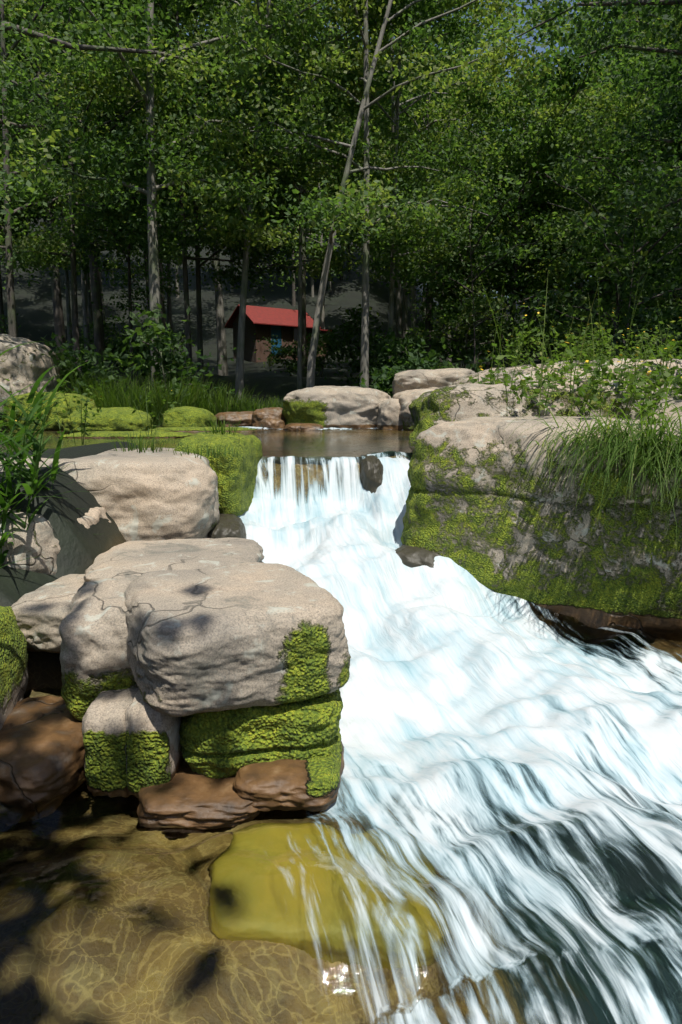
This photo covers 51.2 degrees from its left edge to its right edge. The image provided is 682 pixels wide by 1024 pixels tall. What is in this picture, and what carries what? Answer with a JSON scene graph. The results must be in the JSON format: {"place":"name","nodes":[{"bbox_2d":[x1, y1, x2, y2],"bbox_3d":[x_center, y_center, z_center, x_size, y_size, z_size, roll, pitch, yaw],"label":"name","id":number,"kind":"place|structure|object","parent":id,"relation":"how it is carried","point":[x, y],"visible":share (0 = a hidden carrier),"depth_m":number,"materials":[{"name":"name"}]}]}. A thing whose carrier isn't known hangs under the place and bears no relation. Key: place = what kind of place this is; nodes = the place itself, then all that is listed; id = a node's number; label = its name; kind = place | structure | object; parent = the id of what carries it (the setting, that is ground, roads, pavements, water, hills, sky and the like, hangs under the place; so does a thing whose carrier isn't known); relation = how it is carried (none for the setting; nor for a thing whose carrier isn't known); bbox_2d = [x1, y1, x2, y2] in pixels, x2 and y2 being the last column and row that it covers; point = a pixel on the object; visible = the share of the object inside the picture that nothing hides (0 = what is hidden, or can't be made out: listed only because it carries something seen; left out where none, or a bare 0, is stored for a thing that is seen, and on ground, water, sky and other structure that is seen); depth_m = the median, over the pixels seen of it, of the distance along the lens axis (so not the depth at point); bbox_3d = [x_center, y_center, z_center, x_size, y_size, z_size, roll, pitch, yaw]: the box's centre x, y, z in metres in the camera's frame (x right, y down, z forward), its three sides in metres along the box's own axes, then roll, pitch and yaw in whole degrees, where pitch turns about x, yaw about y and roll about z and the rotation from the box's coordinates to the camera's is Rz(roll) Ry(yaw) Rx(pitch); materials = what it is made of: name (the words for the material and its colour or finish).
{"place":"outdoors","nodes":[
{"label":"outdoors","id":0,"kind":"place"},
{"bbox_2d":[0,188,679,690],"bbox_3d":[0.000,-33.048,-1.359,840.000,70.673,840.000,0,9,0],"label":"ground","id":1,"kind":"structure","parent":0,"point":[82,546],"depth_m":45.84,"materials":[{"name":"soil"}]},
{"bbox_2d":[0,606,27,729],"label":"edge rock","id":2,"kind":"object","parent":1,"relation":"on","point":[13,665],"visible":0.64,"depth_m":3.18,"materials":[{"name":"stone"}]},
{"bbox_2d":[0,334,64,425],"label":"boulder","id":3,"kind":"object","parent":1,"relation":"on","point":[23,365],"visible":0.48,"depth_m":12.82,"materials":[{"name":"stone"}]},
{"bbox_2d":[0,11,76,333],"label":"tree","id":4,"kind":"object","parent":1,"relation":"on","point":[1,303],"visible":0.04,"depth_m":35.33,"materials":[{"name":"green plant"}]},
{"bbox_2d":[0,341,91,568],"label":"reed clump","id":5,"kind":"object","parent":1,"relation":"on","point":[33,482],"visible":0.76,"depth_m":4.02,"materials":[{"name":"green plant"}]},
{"bbox_2d":[11,574,84,652],"bbox_3d":[-1.402,0.518,3.732,0.484,0.282,0.743,0,9,0],"label":"boulder","id":6,"kind":"object","parent":1,"relation":"on","point":[41,613],"visible":0.38,"depth_m":3.41,"materials":[{"name":"stone"}]},
{"bbox_2d":[3,392,96,429],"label":"mossy rock","id":7,"kind":"object","parent":1,"relation":"on","point":[50,416],"visible":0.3,"depth_m":11.48,"materials":[{"name":"stone"}]},
{"bbox_2d":[0,0,100,355],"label":"tree","id":8,"kind":"object","parent":1,"relation":"on","point":[68,311],"visible":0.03,"depth_m":33.57,"materials":[{"name":"green plant"}]},
{"bbox_2d":[0,5,108,167],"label":"tree","id":9,"kind":"object","parent":1,"relation":"on","point":[32,61],"visible":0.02,"depth_m":23.79,"materials":[{"name":"green plant"}]},
{"bbox_2d":[0,507,110,574],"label":"rock","id":10,"kind":"object","parent":1,"relation":"on","point":[36,539],"visible":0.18,"depth_m":3.99,"materials":[{"name":"stone"}]},
{"bbox_2d":[0,22,181,343],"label":"tree","id":11,"kind":"object","parent":1,"relation":"on","point":[89,302],"visible":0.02,"depth_m":35.48,"materials":[{"name":"green plant"}]},
{"bbox_2d":[0,6,187,358],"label":"tree","id":12,"kind":"object","parent":1,"relation":"on","point":[86,329],"visible":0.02,"depth_m":30.43,"materials":[{"name":"green plant"}]},
{"bbox_2d":[0,0,188,372],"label":"tree","id":13,"kind":"object","parent":1,"relation":"on","point":[59,328],"visible":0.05,"depth_m":22.56,"materials":[{"name":"green plant"}]},
{"bbox_2d":[41,332,154,402],"bbox_3d":[-5.222,-2.534,14.428,2.489,2.141,2.601,7,12,37],"label":"shrub","id":14,"kind":"object","parent":1,"relation":"on","point":[92,359],"visible":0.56,"depth_m":14.20,"materials":[{"name":"green plant"}]},
{"bbox_2d":[67,315,128,357],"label":"shrub","id":15,"kind":"object","parent":1,"relation":"on","point":[82,338],"visible":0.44,"depth_m":31.27,"materials":[{"name":"green plant"}]},
{"bbox_2d":[0,0,199,380],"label":"tree","id":16,"kind":"object","parent":1,"relation":"on","point":[97,326],"visible":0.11,"depth_m":22.56,"materials":[{"name":"green plant"}]},
{"bbox_2d":[0,49,199,361],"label":"tree","id":17,"kind":"object","parent":1,"relation":"on","point":[42,207],"visible":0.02,"depth_m":29.88,"materials":[{"name":"green plant"}]},
{"bbox_2d":[0,0,211,336],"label":"tree","id":18,"kind":"object","parent":1,"relation":"on","point":[6,230],"visible":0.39,"depth_m":16.17,"materials":[{"name":"green plant"}]},
{"bbox_2d":[0,448,219,540],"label":"rock","id":19,"kind":"object","parent":1,"relation":"on","point":[149,495],"visible":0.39,"depth_m":4.72,"materials":[{"name":"stone"}]},
{"bbox_2d":[45,160,176,342],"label":"tree","id":20,"kind":"object","parent":1,"relation":"on","point":[141,267],"visible":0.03,"depth_m":43.77,"materials":[{"name":"green plant"}]},
{"bbox_2d":[0,0,286,363],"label":"tree","id":21,"kind":"object","parent":1,"relation":"on","point":[38,254],"visible":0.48,"depth_m":17.39,"materials":[{"name":"green plant"}]},
{"bbox_2d":[108,330,194,377],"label":"shrub","id":22,"kind":"object","parent":1,"relation":"on","point":[136,351],"visible":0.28,"depth_m":24.14,"materials":[{"name":"green plant"}]},
{"bbox_2d":[0,0,316,240],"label":"tree","id":23,"kind":"object","parent":1,"relation":"on","point":[10,28],"visible":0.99,"depth_m":11.69,"materials":[{"name":"green plant"}]},
{"bbox_2d":[0,0,318,384],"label":"tree","id":24,"kind":"object","parent":1,"relation":"on","point":[126,282],"visible":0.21,"depth_m":19.79,"materials":[{"name":"green plant"}]},
{"bbox_2d":[51,364,284,458],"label":"bank grass","id":25,"kind":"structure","parent":1,"relation":"on","point":[216,404],"depth_m":13.47,"materials":[{"name":"green plant"}]},
{"bbox_2d":[99,303,236,400],"bbox_3d":[-3.645,-2.927,14.972,3.200,2.716,3.008,0,9,0],"label":"shrub","id":26,"kind":"object","parent":1,"relation":"on","point":[158,348],"visible":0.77,"depth_m":14.60,"materials":[{"name":"green plant"}]},
{"bbox_2d":[83,537,264,582],"bbox_3d":[-0.951,0.364,4.166,1.012,0.285,1.066,0,9,0],"label":"rock slab","id":27,"kind":"object","parent":1,"relation":"on","point":[128,558],"visible":0.36,"depth_m":4.06,"materials":[{"name":"stone"}]},
{"bbox_2d":[162,406,215,426],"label":"mossy rock","id":28,"kind":"object","parent":1,"relation":"on","point":[186,416],"visible":0.52,"depth_m":11.77,"materials":[{"name":"stone"}]},
{"bbox_2d":[11,0,391,383],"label":"tree","id":29,"kind":"object","parent":1,"relation":"on","point":[134,161],"visible":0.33,"depth_m":15.71,"materials":[{"name":"green plant"}]},
{"bbox_2d":[57,1,349,375],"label":"tree","id":30,"kind":"object","parent":1,"relation":"on","point":[221,336],"visible":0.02,"depth_m":26.62,"materials":[{"name":"green plant"}]},
{"bbox_2d":[0,0,430,398],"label":"tree","id":31,"kind":"object","parent":1,"relation":"on","point":[152,248],"visible":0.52,"depth_m":15.11,"materials":[{"name":"green plant"}]},
{"bbox_2d":[28,0,403,370],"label":"tree","id":32,"kind":"object","parent":1,"relation":"on","point":[160,263],"visible":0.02,"depth_m":24.43,"materials":[{"name":"green plant"}]},
{"bbox_2d":[53,0,379,386],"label":"tree","id":33,"kind":"object","parent":1,"relation":"on","point":[198,265],"visible":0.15,"depth_m":17.71,"materials":[{"name":"green plant"}]},
{"bbox_2d":[174,432,262,515],"bbox_3d":[-1.036,-0.315,6.170,0.594,0.766,1.261,1,9,5],"label":"mossy rock","id":34,"kind":"object","parent":1,"relation":"on","point":[236,475],"visible":0.5,"depth_m":5.67,"materials":[{"name":"stone"}]},
{"bbox_2d":[208,514,245,538],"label":"rock","id":35,"kind":"object","parent":1,"relation":"on","point":[230,525],"visible":0.36,"depth_m":5.17,"materials":[{"name":"stone"}]},
{"bbox_2d":[111,0,442,403],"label":"tree","id":36,"kind":"object","parent":1,"relation":"on","point":[230,226],"visible":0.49,"depth_m":15.36,"materials":[{"name":"green plant"}]},
{"bbox_2d":[225,304,331,361],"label":"cabin","id":37,"kind":"object","parent":1,"relation":"on","point":[268,322],"visible":0.53,"depth_m":40.59,"materials":[{"name":"brick"}]},
{"bbox_2d":[136,0,422,376],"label":"tree","id":38,"kind":"object","parent":1,"relation":"on","point":[304,361],"visible":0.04,"depth_m":26.99,"materials":[{"name":"green plant"}]},
{"bbox_2d":[253,333,328,375],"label":"shrub","id":39,"kind":"object","parent":1,"relation":"on","point":[283,352],"visible":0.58,"depth_m":27.56,"materials":[{"name":"green plant"}]},
{"bbox_2d":[255,111,371,358],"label":"tree","id":40,"kind":"object","parent":1,"relation":"on","point":[309,246],"visible":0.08,"depth_m":44.85,"materials":[{"name":"green plant"}]},
{"bbox_2d":[112,0,520,389],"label":"tree","id":41,"kind":"object","parent":1,"relation":"on","point":[334,262],"visible":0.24,"depth_m":18.28,"materials":[{"name":"green plant"}]},
{"bbox_2d":[287,328,357,376],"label":"shrub","id":42,"kind":"object","parent":1,"relation":"on","point":[325,348],"visible":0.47,"depth_m":27.99,"materials":[{"name":"green plant"}]},
{"bbox_2d":[176,0,496,387],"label":"tree","id":43,"kind":"object","parent":1,"relation":"on","point":[421,216],"visible":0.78,"depth_m":14.92,"materials":[{"name":"green plant"}]},
{"bbox_2d":[282,386,390,427],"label":"rock","id":44,"kind":"object","parent":1,"relation":"on","point":[341,406],"visible":0.59,"depth_m":11.74,"materials":[{"name":"stone"}]},
{"bbox_2d":[0,303,681,450],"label":"weeds","id":45,"kind":"object","parent":1,"relation":"on","point":[645,377],"visible":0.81,"depth_m":6.07,"materials":[{"name":"green plant"}]},
{"bbox_2d":[306,303,416,385],"bbox_3d":[0.622,-4.897,21.858,3.152,3.120,3.037,4,10,23],"label":"shrub","id":46,"kind":"object","parent":1,"relation":"on","point":[350,329],"visible":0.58,"depth_m":21.51,"materials":[{"name":"green plant"}]},
{"bbox_2d":[360,453,382,492],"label":"lip rock","id":47,"kind":"object","parent":1,"relation":"on","point":[371,471],"visible":0.45,"depth_m":6.20,"materials":[{"name":"stone"}]},
{"bbox_2d":[138,0,614,387],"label":"tree","id":48,"kind":"object","parent":1,"relation":"on","point":[349,207],"visible":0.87,"depth_m":14.60,"materials":[{"name":"green plant"}]},
{"bbox_2d":[340,48,420,348],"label":"tree","id":49,"kind":"object","parent":1,"relation":"on","point":[413,323],"depth_m":45.29,"materials":[{"name":"green plant"}]},
{"bbox_2d":[377,398,402,428],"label":"rock","id":50,"kind":"object","parent":1,"relation":"on","point":[388,414],"visible":0.3,"depth_m":11.52,"materials":[{"name":"stone"}]},
{"bbox_2d":[208,0,577,358],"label":"tree","id":51,"kind":"object","parent":1,"relation":"on","point":[484,102],"visible":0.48,"depth_m":17.40,"materials":[{"name":"green plant"}]},
{"bbox_2d":[349,333,453,388],"bbox_3d":[1.463,-3.280,17.447,2.543,2.167,3.170,3,10,18],"label":"shrub","id":52,"kind":"object","parent":1,"relation":"on","point":[384,350],"visible":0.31,"depth_m":17.24,"materials":[{"name":"green plant"}]},
{"bbox_2d":[282,0,524,352],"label":"tree","id":53,"kind":"object","parent":1,"relation":"on","point":[404,317],"visible":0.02,"depth_m":29.99,"materials":[{"name":"green plant"}]},
{"bbox_2d":[392,388,434,429],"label":"rock","id":54,"kind":"object","parent":1,"relation":"on","point":[406,398],"visible":0.1,"depth_m":11.35,"materials":[{"name":"stone"}]},
{"bbox_2d":[392,368,474,394],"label":"rock","id":55,"kind":"object","parent":54,"relation":"on","point":[418,379],"visible":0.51,"depth_m":12.44,"materials":[{"name":"stone"}]},
{"bbox_2d":[288,0,547,354],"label":"tree","id":56,"kind":"object","parent":1,"relation":"on","point":[436,113],"visible":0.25,"depth_m":20.28,"materials":[{"name":"green plant"}]},
{"bbox_2d":[375,328,462,386],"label":"shrub","id":57,"kind":"object","parent":1,"relation":"on","point":[407,342],"visible":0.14,"depth_m":16.54,"materials":[{"name":"green plant"}]},
{"bbox_2d":[353,337,489,397],"bbox_3d":[1.474,-2.659,15.514,3.572,2.322,2.590,6,11,32],"label":"shrub","id":58,"kind":"object","parent":1,"relation":"on","point":[386,376],"visible":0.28,"depth_m":15.35,"materials":[{"name":"green plant"}]},
{"bbox_2d":[338,26,512,365],"bbox_3d":[5.500,-14.736,34.781,12.495,16.139,13.144,0,9,0],"label":"tree","id":59,"kind":"object","parent":1,"relation":"on","point":[448,335],"visible":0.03,"depth_m":33.00,"materials":[{"name":"green plant"}]},
{"bbox_2d":[351,15,535,365],"bbox_3d":[5.261,-15.365,36.759,11.187,16.288,10.507,0,9,0],"label":"tree","id":60,"kind":"object","parent":1,"relation":"on","point":[378,275],"visible":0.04,"depth_m":36.12,"materials":[{"name":"green plant"}]},
{"bbox_2d":[317,65,595,367],"bbox_3d":[6.104,-11.721,30.958,14.477,11.671,9.457,3,10,18],"label":"tree","id":61,"kind":"object","parent":1,"relation":"on","point":[466,291],"visible":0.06,"depth_m":30.34,"materials":[{"name":"green plant"}]},
{"bbox_2d":[389,218,534,366],"bbox_3d":[3.593,-5.545,19.511,4.329,5.332,5.311,0,9,0],"label":"tree","id":62,"kind":"object","parent":1,"relation":"on","point":[482,304],"visible":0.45,"depth_m":18.82,"materials":[{"name":"green plant"}]},
{"bbox_2d":[419,279,507,367],"bbox_3d":[5.007,-7.309,28.858,3.618,4.087,3.835,2,10,14],"label":"shrub","id":63,"kind":"object","parent":1,"relation":"on","point":[455,303],"visible":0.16,"depth_m":28.36,"materials":[{"name":"green plant"}]},
{"bbox_2d":[280,6,651,361],"bbox_3d":[3.331,-10.929,25.739,13.134,13.375,9.408,0,9,0],"label":"tree","id":64,"kind":"object","parent":1,"relation":"on","point":[465,41],"visible":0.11,"depth_m":24.35,"materials":[{"name":"green plant"}]},
{"bbox_2d":[410,227,547,368],"bbox_3d":[3.767,-5.314,19.622,3.550,4.782,4.712,0,9,0],"label":"shrub","id":65,"kind":"object","parent":1,"relation":"on","point":[496,246],"visible":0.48,"depth_m":19.11,"materials":[{"name":"green plant"}]},
{"bbox_2d":[379,170,591,371],"bbox_3d":[3.313,-5.510,18.552,5.535,6.092,4.111,9,13,44],"label":"tree","id":66,"kind":"object","parent":1,"relation":"on","point":[497,260],"visible":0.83,"depth_m":17.85,"materials":[{"name":"green plant"}]},
{"bbox_2d":[343,6,681,367],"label":"tree","id":67,"kind":"object","parent":1,"relation":"on","point":[544,147],"visible":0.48,"depth_m":18.44,"materials":[{"name":"green plant"}]},
{"bbox_2d":[370,84,681,362],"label":"tree","id":68,"kind":"object","parent":1,"relation":"on","point":[522,145],"visible":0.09,"depth_m":22.28,"materials":[{"name":"green plant"}]},
{"bbox_2d":[401,416,681,633],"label":"rock","id":69,"kind":"object","parent":1,"relation":"on","point":[528,540],"visible":0.6,"depth_m":4.78,"materials":[{"name":"stone"}]},
{"bbox_2d":[480,267,681,554],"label":"grass","id":70,"kind":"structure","parent":69,"relation":"on","point":[629,446],"depth_m":4.31,"materials":[{"name":"green plant"}]},
{"bbox_2d":[408,379,680,452],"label":"rock","id":71,"kind":"object","parent":1,"relation":"on","point":[436,406],"visible":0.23,"depth_m":6.23,"materials":[{"name":"stone"}]},
{"bbox_2d":[432,23,681,343],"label":"tree","id":72,"kind":"object","parent":1,"relation":"on","point":[566,75],"visible":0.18,"depth_m":19.89,"materials":[{"name":"green plant"}]},
{"bbox_2d":[448,28,681,295],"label":"tree","id":73,"kind":"object","parent":1,"relation":"on","point":[675,105],"visible":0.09,"depth_m":20.51,"materials":[{"name":"green plant"}]},
{"bbox_2d":[451,358,681,384],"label":"rock","id":74,"kind":"object","parent":1,"relation":"on","point":[466,379],"visible":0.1,"depth_m":8.20,"materials":[{"name":"stone"}]},
{"bbox_2d":[459,63,681,298],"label":"tree","id":75,"kind":"object","parent":1,"relation":"on","point":[601,93],"visible":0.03,"depth_m":23.48,"materials":[{"name":"green plant"}]},
{"bbox_2d":[495,5,681,348],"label":"tree","id":76,"kind":"object","parent":1,"relation":"on","point":[536,222],"visible":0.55,"depth_m":17.20,"materials":[{"name":"green plant"}]},
{"bbox_2d":[512,2,681,74],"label":"tree","id":77,"kind":"object","parent":1,"relation":"on","point":[576,33],"visible":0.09,"depth_m":27.16,"materials":[{"name":"green plant"}]},
{"bbox_2d":[513,0,681,334],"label":"tree","id":78,"kind":"object","parent":1,"relation":"on","point":[603,39],"visible":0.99,"depth_m":11.98,"materials":[{"name":"green plant"}]},
{"bbox_2d":[517,130,681,360],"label":"tree","id":79,"kind":"object","parent":1,"relation":"on","point":[607,223],"visible":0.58,"depth_m":14.38,"materials":[{"name":"green plant"}]},
{"bbox_2d":[524,0,674,90],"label":"tree","id":80,"kind":"object","parent":1,"relation":"on","point":[623,17],"visible":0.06,"depth_m":27.46,"materials":[{"name":"green plant"}]},
{"bbox_2d":[529,243,681,359],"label":"shrub","id":81,"kind":"object","parent":1,"relation":"on","point":[576,322],"visible":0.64,"depth_m":15.06,"materials":[{"name":"green plant"}]},
{"bbox_2d":[532,0,681,225],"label":"tree","id":82,"kind":"object","parent":1,"relation":"on","point":[668,12],"visible":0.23,"depth_m":14.31,"materials":[{"name":"green plant"}]},
{"bbox_2d":[552,157,681,355],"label":"tree","id":83,"kind":"object","parent":1,"relation":"on","point":[660,273],"visible":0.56,"depth_m":14.65,"materials":[{"name":"green plant"}]},
{"bbox_2d":[565,228,681,357],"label":"tree","id":84,"kind":"object","parent":1,"relation":"on","point":[603,291],"visible":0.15,"depth_m":19.35,"materials":[{"name":"green plant"}]},
{"bbox_2d":[596,282,679,357],"bbox_3d":[7.850,-3.895,17.466,3.587,3.264,3.347,0,9,0],"label":"shrub","id":85,"kind":"object","parent":1,"relation":"on","point":[657,299],"visible":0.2,"depth_m":16.75,"materials":[{"name":"green plant"}]},
{"bbox_2d":[623,299,681,359],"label":"shrub","id":86,"kind":"object","parent":1,"relation":"on","point":[667,320],"visible":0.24,"depth_m":14.07,"materials":[{"name":"green plant"}]},
{"bbox_2d":[642,399,681,428],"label":"rock","id":87,"kind":"object","parent":1,"relation":"on","point":[677,403],"visible":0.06,"depth_m":5.45,"materials":[{"name":"stone"}]},
{"bbox_2d":[0,425,681,1023],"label":"stream water","id":88,"kind":"structure","parent":0,"point":[492,835],"depth_m":2.34,"materials":[{"name":"white liquid"}]},
{"bbox_2d":[0,695,84,806],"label":"edge rock","id":89,"kind":"object","parent":88,"relation":"in","point":[42,753],"visible":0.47,"depth_m":2.75,"materials":[{"name":"stone"}]},
{"bbox_2d":[61,407,152,432],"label":"mossy rock","id":90,"kind":"object","parent":88,"relation":"in","point":[116,419],"visible":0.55,"depth_m":10.63,"materials":[{"name":"stone"}]},
{"bbox_2d":[82,688,138,796],"bbox_3d":[-0.899,0.915,2.946,0.207,0.392,0.509,0,9,0],"label":"foot rock","id":91,"kind":"object","parent":88,"relation":"in","point":[103,732],"visible":0.42,"depth_m":2.71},
{"bbox_2d":[59,575,138,720],"bbox_3d":[-0.958,0.601,3.266,0.545,0.542,0.796,-1,9,-9],"label":"rock","id":92,"kind":"object","parent":91,"relation":"on","point":[93,632],"visible":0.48,"depth_m":2.90,"materials":[{"name":"stone"}]},
{"bbox_2d":[58,431,192,437],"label":"mossy rock","id":93,"kind":"object","parent":88,"relation":"on","point":[106,434],"visible":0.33,"depth_m":9.45,"materials":[{"name":"stone"}]},
{"bbox_2d":[125,689,183,797],"bbox_3d":[-0.734,0.897,2.933,0.201,0.419,0.523,0,9,0],"label":"foot rock","id":94,"kind":"object","parent":88,"relation":"on","point":[153,752],"visible":0.45,"depth_m":2.69,"materials":[{"name":"stone"}]},
{"bbox_2d":[137,760,261,828],"bbox_3d":[-0.544,1.064,2.862,0.516,0.119,0.617,0,9,0],"label":"slab rock","id":95,"kind":"object","parent":88,"relation":"on","point":[186,796],"visible":0.41,"depth_m":2.60,"materials":[{"name":"brown stone"}]},
{"bbox_2d":[146,427,257,431],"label":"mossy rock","id":96,"kind":"object","parent":88,"relation":"in","point":[185,429],"visible":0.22,"depth_m":11.03,"materials":[{"name":"stone"}]},
{"bbox_2d":[215,411,253,426],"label":"orange rock","id":97,"kind":"object","parent":88,"relation":"in","point":[234,418],"visible":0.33,"depth_m":12.42,"materials":[{"name":"stone"}]},
{"bbox_2d":[179,689,342,778],"bbox_3d":[-0.361,0.842,3.162,0.699,0.369,0.899,-2,9,-9],"label":"rock base","id":98,"kind":"object","parent":88,"relation":"on","point":[224,744],"visible":0.45,"depth_m":2.76,"materials":[{"name":"plant"}]},
{"bbox_2d":[124,562,350,716],"bbox_3d":[-0.483,0.515,3.076,0.868,0.402,0.957,-4,10,-21],"label":"rock","id":99,"kind":"object","parent":98,"relation":"on","point":[230,636],"visible":0.99,"depth_m":2.71,"materials":[{"name":"stone"}]},
{"bbox_2d":[252,407,285,426],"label":"orange rock","id":100,"kind":"object","parent":88,"relation":"in","point":[258,415],"visible":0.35,"depth_m":12.25,"materials":[{"name":"stone"}]},
{"bbox_2d":[233,734,344,811],"bbox_3d":[-0.198,1.013,2.876,0.424,0.138,0.578,0,9,0],"label":"slab rock","id":101,"kind":"object","parent":88,"relation":"on","point":[312,784],"visible":0.51,"depth_m":2.63,"materials":[{"name":"stone"}]},
{"bbox_2d":[395,544,439,567],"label":"rock","id":102,"kind":"object","parent":88,"relation":"in","point":[411,556],"visible":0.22,"depth_m":5.08,"materials":[{"name":"stone"}]},
{"bbox_2d":[180,0,622,297],"label":"sky","id":103,"kind":"structure","parent":0,"point":[538,48],"materials":[{"name":"white"}]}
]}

